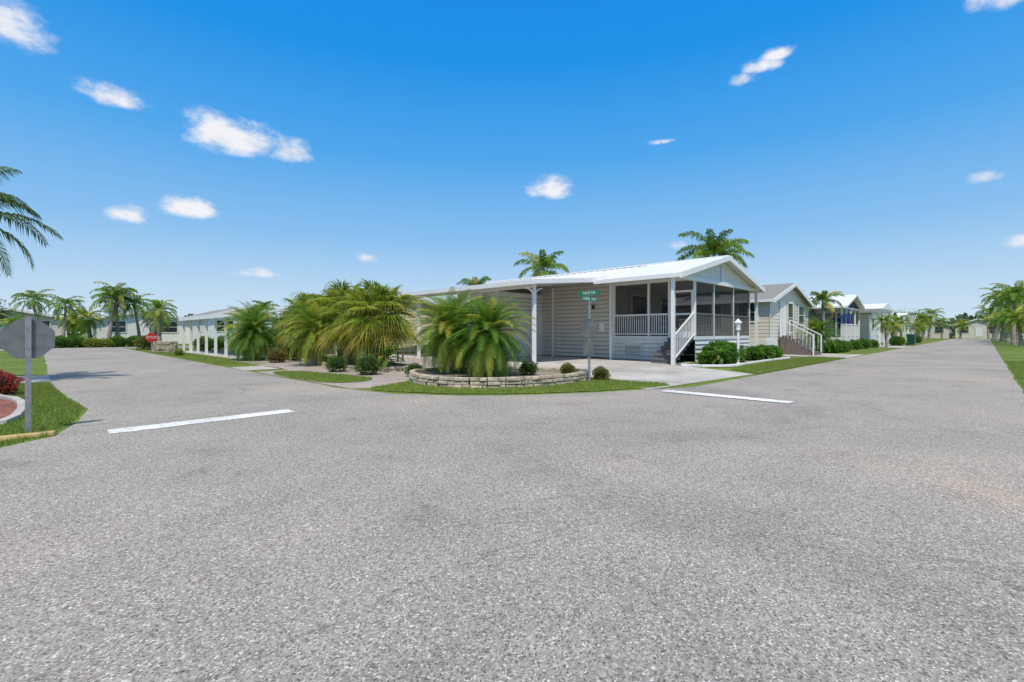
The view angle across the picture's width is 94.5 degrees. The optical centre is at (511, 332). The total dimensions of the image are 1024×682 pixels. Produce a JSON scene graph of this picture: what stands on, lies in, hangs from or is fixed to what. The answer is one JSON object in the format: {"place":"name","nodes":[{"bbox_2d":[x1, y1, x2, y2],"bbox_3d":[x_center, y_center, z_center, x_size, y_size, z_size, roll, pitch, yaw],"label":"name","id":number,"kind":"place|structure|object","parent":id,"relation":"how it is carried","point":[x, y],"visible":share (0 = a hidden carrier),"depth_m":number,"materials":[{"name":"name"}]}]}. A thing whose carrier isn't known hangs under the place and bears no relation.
{"place":"outdoors","nodes":[
{"label":"outdoors","id":0,"kind":"place"},
{"bbox_2d":[322,358,400,366],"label":"planter soil","id":1,"kind":"structure","parent":0,"point":[390,365],"depth_m":16.56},
{"bbox_2d":[271,291,335,358],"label":"palm tree","id":2,"kind":"object","parent":1,"relation":"on","point":[303,296],"visible":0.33,"depth_m":20.41,"materials":[{"name":"green plant"}]},
{"bbox_2d":[274,299,336,365],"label":"pygmy date palm","id":3,"kind":"object","parent":1,"relation":"on","point":[312,323],"visible":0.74,"depth_m":17.58,"materials":[{"name":"green plant"}]},
{"bbox_2d":[299,278,363,357],"bbox_3d":[-7.046,-0.460,19.823,3.543,3.477,3.466,0,0,-8],"label":"fan palm","id":4,"kind":"object","parent":1,"relation":"on","point":[329,291],"visible":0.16,"depth_m":19.32,"materials":[{"name":"green plant"}]},
{"bbox_2d":[310,286,387,363],"bbox_3d":[-5.912,-0.198,17.573,3.101,2.947,2.828,0,0,-23],"label":"fan palm","id":5,"kind":"object","parent":1,"relation":"on","point":[334,335],"visible":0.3,"depth_m":17.00,"materials":[{"name":"green plant"}]},
{"bbox_2d":[331,300,404,365],"bbox_3d":[-5.044,0.127,16.841,2.586,2.560,2.706,0,0,-39],"label":"pygmy date palm","id":6,"kind":"object","parent":1,"relation":"on","point":[357,357],"visible":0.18,"depth_m":16.38,"materials":[{"name":"green plant"}]},
{"bbox_2d":[326,278,422,366],"bbox_3d":[-4.458,-0.277,15.879,3.095,3.104,3.163,0,0,42],"label":"fan palm","id":7,"kind":"object","parent":1,"relation":"on","point":[377,297],"visible":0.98,"depth_m":15.34,"materials":[{"name":"green plant"}]},
{"bbox_2d":[370,341,405,371],"bbox_3d":[-4.018,0.783,15.232,1.298,1.005,1.248,0,0,38],"label":"cycad plant","id":8,"kind":"object","parent":1,"relation":"on","point":[388,348],"visible":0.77,"depth_m":15.14,"materials":[{"name":"green plant"}]},
{"bbox_2d":[232,357,518,388],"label":"paver driveway","id":9,"kind":"structure","parent":0,"point":[381,378],"depth_m":14.76,"materials":[{"name":"concrete"}]},
{"bbox_2d":[276,371,372,382],"bbox_3d":[-5.514,1.236,13.557,1.581,0.001,4.680,0,0,-45],"label":"grass patch","id":10,"kind":"object","parent":9,"relation":"on","point":[329,378],"visible":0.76,"depth_m":12.75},
{"bbox_2d":[325,355,348,371],"bbox_3d":[-5.566,0.993,15.030,0.740,0.580,0.751,0,0,-20],"label":"boxwood shrub","id":11,"kind":"object","parent":9,"relation":"on","point":[336,363],"visible":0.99,"depth_m":14.89,"materials":[{"name":"green plant"}]},
{"bbox_2d":[301,357,408,371],"bbox_3d":[-6.282,1.167,18.174,2.049,0.166,8.112,0,0,-40],"label":"stone planter","id":12,"kind":"object","parent":9,"relation":"on","point":[391,369],"visible":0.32,"depth_m":15.40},
{"bbox_2d":[353,354,381,374],"bbox_3d":[-4.247,0.953,13.984,0.867,0.670,0.854,0,0,-19],"label":"boxwood shrub","id":13,"kind":"object","parent":9,"relation":"on","point":[364,364],"visible":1,"depth_m":13.83,"materials":[{"name":"green plant"}]},
{"bbox_2d":[417,369,579,377],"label":"planter soil","id":14,"kind":"structure","parent":0,"point":[539,373],"depth_m":12.51,"materials":[{"name":"soil"}]},
{"bbox_2d":[413,296,477,370],"bbox_3d":[-1.583,0.161,13.702,2.508,2.429,2.499,0,0,8],"label":"pygmy date palm","id":15,"kind":"object","parent":14,"relation":"on","point":[440,337],"visible":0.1,"depth_m":13.33,"materials":[{"name":"green plant"}]},
{"bbox_2d":[408,286,492,373],"bbox_3d":[-1.689,0.058,12.660,2.468,2.444,2.583,0,0,29],"label":"pygmy date palm","id":16,"kind":"object","parent":14,"relation":"on","point":[444,315],"visible":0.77,"depth_m":12.30,"materials":[{"name":"green plant"}]},
{"bbox_2d":[451,302,529,372],"bbox_3d":[-0.618,0.211,12.834,2.214,2.095,2.116,0,0,2],"label":"pygmy date palm","id":17,"kind":"object","parent":14,"relation":"on","point":[511,315],"visible":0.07,"depth_m":12.62,"materials":[{"name":"green plant"}]},
{"bbox_2d":[443,293,539,381],"bbox_3d":[-0.553,0.180,11.459,2.458,2.381,2.449,0,0,-41],"label":"pygmy date palm","id":18,"kind":"object","parent":14,"relation":"on","point":[487,350],"visible":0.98,"depth_m":11.21,"materials":[{"name":"green plant"}]},
{"bbox_2d":[518,359,538,374],"bbox_3d":[0.419,0.902,12.152,0.578,0.446,0.570,0,0,-10],"label":"boxwood shrub","id":19,"kind":"object","parent":14,"relation":"on","point":[526,369],"visible":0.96,"depth_m":12.04,"materials":[{"name":"green plant"}]},
{"bbox_2d":[0,339,1023,681],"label":"asphalt road","id":20,"kind":"structure","parent":0,"point":[856,519],"depth_m":2.98,"materials":[{"name":"asphalt"}]},
{"bbox_2d":[108,409,294,433],"bbox_3d":[-4.292,1.241,6.744,0.350,0.001,2.237,0,0,44],"label":"stop line","id":21,"kind":"object","parent":20,"relation":"on","point":[134,428],"visible":1,"depth_m":6.61,"materials":[{"name":"paint"}]},
{"bbox_2d":[663,390,794,402],"bbox_3d":[4.094,1.234,9.231,0.367,0.001,2.439,0,0,-45],"label":"stop line","id":22,"kind":"object","parent":20,"relation":"on","point":[739,397],"visible":1,"depth_m":9.15,"materials":[{"name":"paint"}]},
{"bbox_2d":[0,333,1023,447],"bbox_3d":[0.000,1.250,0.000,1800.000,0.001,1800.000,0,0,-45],"label":"grass ground","id":23,"kind":"structure","parent":0,"point":[9,363],"depth_m":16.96,"materials":[{"name":"plant"}]},
{"bbox_2d":[0,399,16,418],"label":"mulch bed","id":24,"kind":"object","parent":23,"relation":"on","point":[8,407],"visible":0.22,"depth_m":7.83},
{"bbox_2d":[0,371,24,394],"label":"flowering bush","id":25,"kind":"object","parent":24,"relation":"on","point":[7,384],"visible":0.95,"depth_m":9.29,"materials":[{"name":"red plant"}]},
{"bbox_2d":[0,394,24,423],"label":"bed edging","id":26,"kind":"object","parent":23,"relation":"on","point":[18,412],"visible":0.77,"depth_m":7.28,"materials":[{"name":"concrete"}]},
{"bbox_2d":[0,316,54,432],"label":"stop sign","id":27,"kind":"object","parent":23,"relation":"on","point":[27,338],"visible":1,"depth_m":5.87,"materials":[{"name":"metal"}]},
{"bbox_2d":[0,430,56,441],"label":"painted kerb","id":28,"kind":"structure","parent":23,"relation":"on","point":[37,434],"depth_m":5.62,"materials":[{"name":"yellow paint"}]},
{"bbox_2d":[0,166,62,276],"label":"foxtail palm","id":29,"kind":"object","parent":23,"relation":"on","point":[12,202],"visible":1,"depth_m":11.70,"materials":[{"name":"green plant"}]},
{"bbox_2d":[8,289,56,319],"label":"palm tree","id":30,"kind":"object","parent":23,"relation":"on","point":[31,303],"visible":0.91,"depth_m":43.18,"materials":[{"name":"green plant"}]},
{"bbox_2d":[0,310,65,335],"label":"walls","id":31,"kind":"structure","parent":23,"relation":"on","point":[55,324],"depth_m":46.91,"materials":[{"name":"grey plastic"}]},
{"bbox_2d":[43,294,86,347],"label":"palm tree","id":32,"kind":"object","parent":23,"relation":"on","point":[65,308],"visible":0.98,"depth_m":39.01,"materials":[{"name":"green plant"}]},
{"bbox_2d":[52,309,85,337],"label":"palm tree","id":33,"kind":"object","parent":23,"relation":"on","point":[72,328],"visible":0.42,"depth_m":43.94,"materials":[{"name":"green plant"}]},
{"bbox_2d":[65,335,84,347],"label":"shrub","id":34,"kind":"object","parent":23,"relation":"on","point":[73,341],"visible":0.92,"depth_m":39.06,"materials":[{"name":"green plant"}]},
{"bbox_2d":[66,305,109,337],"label":"palm tree","id":35,"kind":"object","parent":23,"relation":"on","point":[83,323],"visible":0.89,"depth_m":41.75,"materials":[{"name":"green plant"}]},
{"bbox_2d":[88,288,140,346],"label":"palm tree","id":36,"kind":"object","parent":23,"relation":"on","point":[117,323],"visible":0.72,"depth_m":41.79,"materials":[{"name":"green plant"}]},
{"bbox_2d":[89,281,141,338],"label":"palm tree","id":37,"kind":"object","parent":23,"relation":"on","point":[117,287],"visible":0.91,"depth_m":41.47,"materials":[{"name":"green plant"}]},
{"bbox_2d":[118,293,154,335],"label":"palm tree","id":38,"kind":"object","parent":23,"relation":"on","point":[137,309],"visible":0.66,"depth_m":42.95,"materials":[{"name":"green plant"}]},
{"bbox_2d":[94,310,180,336],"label":"trim","id":39,"kind":"structure","parent":23,"relation":"on","point":[146,330],"depth_m":50.01,"materials":[{"name":"white paint"}]},
{"bbox_2d":[108,321,176,331],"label":"windows","id":40,"kind":"structure","parent":39,"relation":"attached to","point":[172,326],"depth_m":49.02,"materials":[{"name":"clear glass"}]},
{"bbox_2d":[90,313,188,343],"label":"walls","id":41,"kind":"structure","parent":23,"relation":"on","point":[131,328],"depth_m":49.57,"materials":[{"name":"white plastic"}]},
{"bbox_2d":[133,335,156,349],"bbox_3d":[-26.355,0.751,34.407,1.757,1.186,1.769,0,0,29],"label":"flowering bush","id":42,"kind":"object","parent":23,"relation":"on","point":[142,343],"visible":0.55,"depth_m":33.93,"materials":[{"name":"green plant"}]},
{"bbox_2d":[138,299,177,340],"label":"palm tree","id":43,"kind":"object","parent":23,"relation":"on","point":[155,303],"visible":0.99,"depth_m":33.70,"materials":[{"name":"green plant"}]},
{"bbox_2d":[138,308,177,334],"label":"palm tree","id":44,"kind":"object","parent":23,"relation":"on","point":[151,324],"visible":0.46,"depth_m":45.20,"materials":[{"name":"green plant"}]},
{"bbox_2d":[152,341,177,351],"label":"stone wall","id":45,"kind":"structure","parent":23,"relation":"on","point":[164,346],"depth_m":30.29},
{"bbox_2d":[192,336,213,349],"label":"shrub","id":46,"kind":"object","parent":23,"relation":"on","point":[202,342],"visible":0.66,"depth_m":33.55,"materials":[{"name":"green plant"}]},
{"bbox_2d":[192,309,275,343],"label":"walls","id":47,"kind":"structure","parent":23,"relation":"on","point":[210,329],"depth_m":49.09,"materials":[{"name":"white plastic"}]},
{"bbox_2d":[179,309,288,320],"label":"carport roof","id":48,"kind":"structure","parent":47,"relation":"on","point":[219,315],"depth_m":25.54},
{"bbox_2d":[218,306,279,361],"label":"pygmy date palm","id":49,"kind":"object","parent":23,"relation":"on","point":[252,324],"visible":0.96,"depth_m":20.88,"materials":[{"name":"green plant"}]},
{"bbox_2d":[218,300,281,358],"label":"pygmy date palm","id":50,"kind":"object","parent":23,"relation":"on","point":[256,308],"visible":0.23,"depth_m":22.22,"materials":[{"name":"green plant"}]},
{"bbox_2d":[184,350,336,358],"bbox_3d":[-15.875,1.240,28.956,5.500,0.001,12.600,0,0,-45],"label":"neighbour carport pad","id":51,"kind":"object","parent":23,"relation":"on","point":[220,354],"visible":0.33,"depth_m":28.10,"materials":[{"name":"concrete"}]},
{"bbox_2d":[182,315,262,357],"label":"carport posts","id":52,"kind":"object","parent":51,"relation":"on","point":[206,337],"visible":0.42,"depth_m":27.33,"materials":[{"name":"metal"}]},
{"bbox_2d":[265,349,288,362],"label":"flowering bush","id":53,"kind":"object","parent":23,"relation":"on","point":[278,356],"visible":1,"depth_m":19.49,"materials":[{"name":"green plant"}]},
{"bbox_2d":[283,299,441,353],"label":"walls","id":54,"kind":"structure","parent":23,"relation":"on","point":[423,304],"depth_m":29.95,"materials":[{"name":"yellow plastic"}]},
{"bbox_2d":[456,276,490,285],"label":"foxtail palm","id":55,"kind":"object","parent":23,"relation":"on","point":[472,281],"visible":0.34,"depth_m":34.05,"materials":[{"name":"green plant"}]},
{"bbox_2d":[371,378,668,393],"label":"grass verge","id":56,"kind":"object","parent":23,"relation":"on","point":[464,390],"depth_m":10.29,"materials":[{"name":"plant"}]},
{"bbox_2d":[408,367,587,388],"bbox_3d":[-0.313,1.125,12.233,4.872,0.251,3.544,0,0,0],"label":"stone planter","id":57,"kind":"object","parent":56,"relation":"on","point":[414,376],"visible":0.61,"depth_m":10.84,"materials":[{"name":"stone"}]},
{"bbox_2d":[579,290,599,381],"bbox_3d":[1.944,0.150,11.915,0.473,2.400,0.473,0,0,0],"label":"street name sign","id":58,"kind":"object","parent":56,"relation":"on","point":[588,327],"visible":1,"depth_m":11.89,"materials":[{"name":"metal"}]},
{"bbox_2d":[591,366,611,379],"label":"boxwood shrub","id":59,"kind":"object","parent":56,"relation":"on","point":[601,372],"visible":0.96,"depth_m":12.33,"materials":[{"name":"green plant"}]},
{"bbox_2d":[67,312,1010,336],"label":"distant tree line","id":60,"kind":"object","parent":23,"relation":"on","point":[964,316],"visible":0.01,"depth_m":116.43,"materials":[{"name":"green plant"}]},
{"bbox_2d":[514,249,569,277],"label":"foxtail palm","id":61,"kind":"object","parent":23,"relation":"on","point":[544,261],"visible":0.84,"depth_m":34.34,"materials":[{"name":"green plant"}]},
{"bbox_2d":[502,281,630,357],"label":"house walls","id":62,"kind":"structure","parent":23,"relation":"on","point":[571,328],"depth_m":24.32,"materials":[{"name":"grey plastic"}]},
{"bbox_2d":[552,288,604,355],"bbox_3d":[3.300,-0.550,23.983,3.251,3.600,0.101,0,0,45],"label":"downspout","id":63,"kind":"object","parent":62,"relation":"attached to","point":[601,326],"visible":0.82,"depth_m":25.03,"materials":[{"name":"white paint"}]},
{"bbox_2d":[485,255,761,290],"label":"roof","id":64,"kind":"structure","parent":62,"relation":"on","point":[679,266],"depth_m":22.46,"materials":[{"name":"white metal"}]},
{"bbox_2d":[614,263,752,361],"bbox_3d":[8.036,-1.025,22.935,8.359,4.490,4.130,0,0,-45],"label":"gable siding","id":65,"kind":"object","parent":23,"relation":"on","point":[730,276],"visible":0.4,"depth_m":21.71,"materials":[{"name":"white plastic"}]},
{"bbox_2d":[498,283,745,357],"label":"siding laps","id":66,"kind":"object","parent":65,"relation":"attached to","point":[572,317],"visible":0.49,"depth_m":24.14,"materials":[{"name":"plastic"}]},
{"bbox_2d":[676,229,753,269],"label":"foxtail palm","id":67,"kind":"object","parent":23,"relation":"on","point":[712,245],"visible":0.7,"depth_m":29.54,"materials":[{"name":"green plant"}]},
{"bbox_2d":[749,289,806,346],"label":"walls","id":68,"kind":"structure","parent":23,"relation":"on","point":[793,296],"depth_m":26.87,"materials":[{"name":"beige plastic"}]},
{"bbox_2d":[750,283,811,306],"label":"roof","id":69,"kind":"structure","parent":68,"relation":"on","point":[772,291],"depth_m":27.91,"materials":[{"name":"grey"}]},
{"bbox_2d":[750,282,813,336],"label":"trim","id":70,"kind":"structure","parent":23,"relation":"on","point":[782,305],"depth_m":27.69,"materials":[{"name":"white paint"}]},
{"bbox_2d":[750,303,803,331],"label":"windows","id":71,"kind":"structure","parent":70,"relation":"attached to","point":[790,312],"depth_m":28.68,"materials":[{"name":"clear glass"}]},
{"bbox_2d":[796,316,841,352],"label":"pygmy date palm","id":72,"kind":"object","parent":23,"relation":"on","point":[816,325],"visible":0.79,"depth_m":28.80,"materials":[{"name":"green plant"}]},
{"bbox_2d":[783,353,861,357],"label":"neighbour walk","id":73,"kind":"structure","parent":23,"relation":"on","point":[838,355],"depth_m":25.65,"materials":[{"name":"concrete"}]},
{"bbox_2d":[780,319,821,354],"bbox_3d":[16.462,0.239,26.961,1.810,2.022,1.672,0,0,-45],"label":"step railing","id":74,"kind":"object","parent":73,"relation":"on","point":[781,320],"visible":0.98,"depth_m":26.90,"materials":[{"name":"metal"}]},
{"bbox_2d":[780,335,821,354],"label":"front steps","id":75,"kind":"structure","parent":73,"relation":"on","point":[792,347],"depth_m":26.65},
{"bbox_2d":[807,290,843,339],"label":"foxtail palm","id":76,"kind":"object","parent":23,"relation":"on","point":[822,297],"visible":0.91,"depth_m":32.07,"materials":[{"name":"green plant"}]},
{"bbox_2d":[811,337,859,347],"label":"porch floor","id":77,"kind":"structure","parent":23,"relation":"on","point":[846,338],"depth_m":36.46,"materials":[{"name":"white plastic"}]},
{"bbox_2d":[807,307,859,336],"bbox_3d":[25.947,-0.810,39.107,7.060,2.320,3.490,0,0,-45],"label":"porch frame","id":78,"kind":"object","parent":77,"relation":"on","point":[850,330],"visible":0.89,"depth_m":37.78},
{"bbox_2d":[808,308,857,336],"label":"porch screens","id":79,"kind":"object","parent":78,"relation":"in","point":[815,313],"visible":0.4,"depth_m":36.16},
{"bbox_2d":[808,294,865,310],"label":"porch roof","id":80,"kind":"structure","parent":78,"relation":"on","point":[845,301],"depth_m":37.19,"materials":[{"name":"metal"}]},
{"bbox_2d":[860,313,878,341],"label":"walls","id":81,"kind":"structure","parent":23,"relation":"on","point":[864,328],"depth_m":48.88,"materials":[{"name":"white plastic"}]},
{"bbox_2d":[860,303,892,345],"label":"carport","id":82,"kind":"object","parent":23,"relation":"on","point":[884,308],"visible":0.21,"depth_m":43.92,"materials":[{"name":"white paint"}]},
{"bbox_2d":[871,315,897,346],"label":"palm tree","id":83,"kind":"object","parent":23,"relation":"on","point":[883,320],"visible":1,"depth_m":39.81,"materials":[{"name":"green plant"}]},
{"bbox_2d":[917,308,944,338],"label":"palm tree","id":84,"kind":"object","parent":23,"relation":"on","point":[934,313],"visible":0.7,"depth_m":88.35,"materials":[{"name":"green plant"}]},
{"bbox_2d":[919,322,950,337],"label":"walls","id":85,"kind":"structure","parent":23,"relation":"on","point":[947,332],"depth_m":101.47,"materials":[{"name":"paint"}]},
{"bbox_2d":[955,319,1000,338],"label":"walls","id":86,"kind":"structure","parent":23,"relation":"on","point":[971,334],"depth_m":98.02,"materials":[{"name":"paint"}]},
{"bbox_2d":[980,287,1010,340],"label":"palm tree","id":87,"kind":"object","parent":23,"relation":"on","point":[996,336],"visible":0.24,"depth_m":73.65,"materials":[{"name":"green plant"}]},
{"bbox_2d":[985,306,1010,340],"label":"palm tree","id":88,"kind":"object","parent":23,"relation":"on","point":[1001,332],"visible":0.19,"depth_m":66.61,"materials":[{"name":"green plant"}]},
{"bbox_2d":[981,292,1023,342],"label":"palm tree","id":89,"kind":"object","parent":23,"relation":"on","point":[1007,334],"visible":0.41,"depth_m":57.95,"materials":[{"name":"green plant"}]},
{"bbox_2d":[990,339,1023,384],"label":"grass verge","id":90,"kind":"object","parent":23,"relation":"on","point":[1010,352],"depth_m":31.18,"materials":[{"name":"plant"}]},
{"bbox_2d":[987,283,1023,344],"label":"palm tree","id":91,"kind":"object","parent":90,"relation":"on","point":[1012,300],"visible":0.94,"depth_m":48.39,"materials":[{"name":"green plant"}]},
{"bbox_2d":[993,307,1023,345],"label":"palm tree","id":92,"kind":"object","parent":90,"relation":"on","point":[1020,328],"visible":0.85,"depth_m":45.01,"materials":[{"name":"green plant"}]},
{"label":"garden bed","id":93,"kind":"object","parent":23,"relation":"on","visible":0},
{"bbox_2d":[696,350,718,364],"bbox_3d":[7.552,0.980,18.311,0.870,0.639,0.862,0,0,-3],"label":"shrub","id":94,"kind":"object","parent":93,"relation":"on","point":[702,357],"visible":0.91,"depth_m":18.12,"materials":[{"name":"green plant"}]},
{"bbox_2d":[714,345,739,363],"bbox_3d":[8.293,0.890,18.455,1.161,0.852,1.149,0,0,11],"label":"shrub","id":95,"kind":"object","parent":93,"relation":"on","point":[733,355],"visible":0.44,"depth_m":18.13,"materials":[{"name":"green plant"}]},
{"bbox_2d":[681,357,789,366],"bbox_3d":[10.190,1.205,19.699,8.853,0.090,1.338,0,0,-37],"label":"bed edging","id":96,"kind":"object","parent":93,"relation":"on","point":[722,365],"visible":0.88,"depth_m":17.45,"materials":[{"name":"white paint"}]},
{"bbox_2d":[744,346,766,360],"bbox_3d":[10.673,0.935,21.018,1.005,0.746,1.016,0,0,-4],"label":"shrub","id":97,"kind":"object","parent":93,"relation":"on","point":[753,353],"visible":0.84,"depth_m":20.76,"materials":[{"name":"green plant"}]},
{"bbox_2d":[0,0,1023,332],"label":"sky","id":98,"kind":"structure","parent":0,"point":[203,156],"materials":[{"name":"blue"}]},
{"bbox_2d":[391,353,750,388],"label":"concrete driveway","id":99,"kind":"structure","parent":0,"point":[643,371],"depth_m":15.92,"materials":[{"name":"concrete"}]},
{"bbox_2d":[458,291,542,356],"bbox_3d":[-0.612,-0.415,25.548,3.535,3.270,3.065,0,0,-45],"label":"storage room","id":100,"kind":"object","parent":99,"relation":"on","point":[539,324],"visible":0.29,"depth_m":24.87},
{"bbox_2d":[495,291,527,356],"bbox_3d":[0.007,-0.410,23.992,2.260,3.280,0.120,0,0,-45],"label":"storage door","id":101,"kind":"structure","parent":100,"relation":"attached to","point":[521,339],"depth_m":24.44,"materials":[{"name":"metal"}]},
{"bbox_2d":[381,277,757,364],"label":"columns","id":102,"kind":"structure","parent":99,"relation":"on","point":[612,308],"depth_m":21.23,"materials":[{"name":"white paint"}]},
{"bbox_2d":[396,256,764,298],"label":"fascia and gutter","id":103,"kind":"structure","parent":102,"relation":"on","point":[531,283],"depth_m":20.06,"materials":[{"name":"white paint"}]},
{"bbox_2d":[614,336,749,339],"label":"porch floor","id":104,"kind":"structure","parent":102,"relation":"on","point":[666,337],"depth_m":21.43,"materials":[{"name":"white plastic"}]},
{"bbox_2d":[615,313,667,334],"bbox_3d":[8.907,-0.375,21.817,7.467,0.930,3.310,0,0,-14],"label":"porch railing","id":105,"kind":"object","parent":104,"relation":"on","point":[636,333],"visible":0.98,"depth_m":21.64,"materials":[{"name":"metal"}]},
{"bbox_2d":[616,280,748,335],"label":"screens","id":106,"kind":"object","parent":104,"relation":"on","point":[631,299],"visible":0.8,"depth_m":21.42,"materials":[{"name":"grey"}]},
{"bbox_2d":[651,338,692,363],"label":"stair risers","id":107,"kind":"object","parent":99,"relation":"on","point":[665,353],"visible":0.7,"depth_m":19.38,"materials":[{"name":"concrete"}]},
{"bbox_2d":[675,312,693,363],"bbox_3d":[6.954,0.191,19.138,1.800,2.118,0.070,0,0,-45],"label":"stair railing","id":108,"kind":"object","parent":107,"relation":"attached to","point":[677,353],"visible":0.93,"depth_m":19.09,"materials":[{"name":"metal"}]},
{"bbox_2d":[670,290,692,335],"bbox_3d":[7.241,-0.825,20.195,0.060,1.950,1.000,0,0,-45],"label":"porch screen door","id":109,"kind":"structure","parent":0,"point":[691,291],"depth_m":20.08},
{"bbox_2d":[733,357,841,373],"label":"grass","id":110,"kind":"structure","parent":0,"point":[776,365],"depth_m":17.79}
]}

